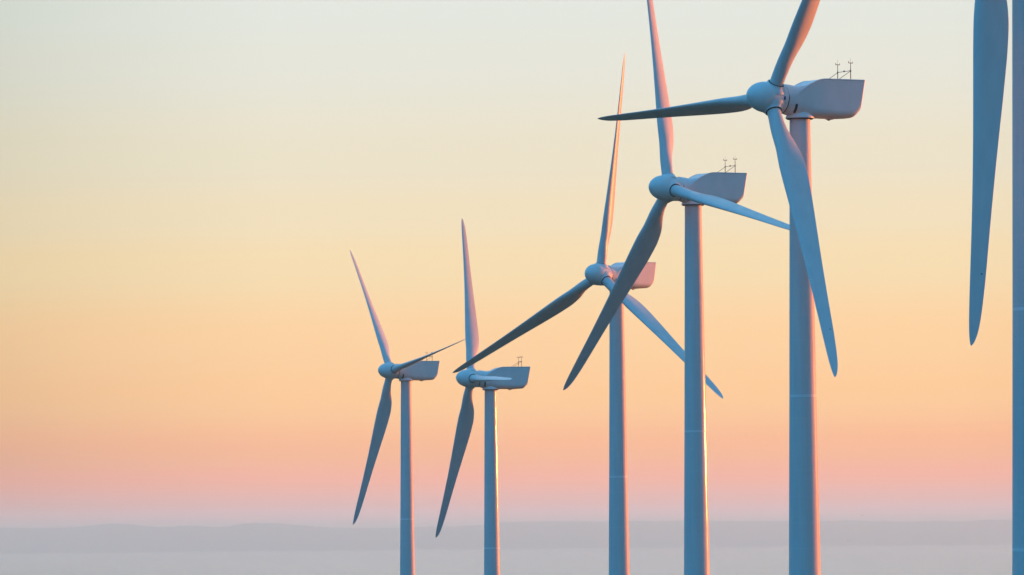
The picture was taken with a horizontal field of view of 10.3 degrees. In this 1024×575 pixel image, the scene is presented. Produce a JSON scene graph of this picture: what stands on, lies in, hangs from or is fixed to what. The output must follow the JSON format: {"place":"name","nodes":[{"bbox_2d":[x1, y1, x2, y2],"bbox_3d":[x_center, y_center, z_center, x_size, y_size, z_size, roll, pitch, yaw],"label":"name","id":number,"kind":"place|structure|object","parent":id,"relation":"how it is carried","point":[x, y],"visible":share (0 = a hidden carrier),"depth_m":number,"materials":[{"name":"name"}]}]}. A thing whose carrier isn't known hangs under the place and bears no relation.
{"place":"outdoors","nodes":[
{"label":"outdoors","id":0,"kind":"place"},
{"bbox_2d":[0,544,1011,574],"bbox_3d":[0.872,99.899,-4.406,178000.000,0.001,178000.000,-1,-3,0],"label":"water","id":1,"kind":"structure","parent":0,"point":[925,560],"depth_m":24394.56,"materials":[{"name":"grey liquid"}]},
{"bbox_2d":[0,519,1011,552],"bbox_3d":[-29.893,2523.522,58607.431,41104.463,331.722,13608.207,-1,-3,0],"label":"hills","id":2,"kind":"structure","parent":0,"point":[288,537],"depth_m":56995.94,"materials":[{"name":"grey"}]},
{"bbox_2d":[0,0,1011,527],"label":"sky","id":3,"kind":"structure","parent":0,"point":[188,188],"materials":[{"name":"orange"}]},
{"bbox_3d":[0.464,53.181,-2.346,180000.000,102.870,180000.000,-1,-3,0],"label":"ground","id":4,"kind":"structure","parent":0,"visible":0},
{"bbox_2d":[350,250,464,574],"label":"wind turbine","id":5,"kind":"object","parent":4,"relation":"on","point":[406,373],"visible":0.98,"depth_m":1143.62,"materials":[{"name":"paint"}]},
{"bbox_2d":[436,219,529,574],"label":"wind turbine","id":6,"kind":"object","parent":4,"relation":"on","point":[471,378],"visible":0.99,"depth_m":999.02,"materials":[{"name":"paint"}]},
{"bbox_2d":[453,53,722,574],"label":"wind turbine","id":7,"kind":"object","parent":4,"relation":"on","point":[600,272],"visible":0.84,"depth_m":839.48,"materials":[{"name":"paint"}]},
{"bbox_2d":[563,0,788,574],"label":"wind turbine","id":8,"kind":"object","parent":4,"relation":"on","point":[694,194],"visible":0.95,"depth_m":698.02,"materials":[{"name":"paint"}]},
{"bbox_2d":[598,0,864,574],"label":"wind turbine","id":9,"kind":"object","parent":4,"relation":"on","point":[774,98],"visible":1,"depth_m":568.22,"materials":[{"name":"paint"}]},
{"bbox_2d":[969,0,1023,574],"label":"wind turbine","id":10,"kind":"object","parent":4,"relation":"on","point":[990,33],"visible":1,"depth_m":427.06,"materials":[{"name":"paint"}]}
]}

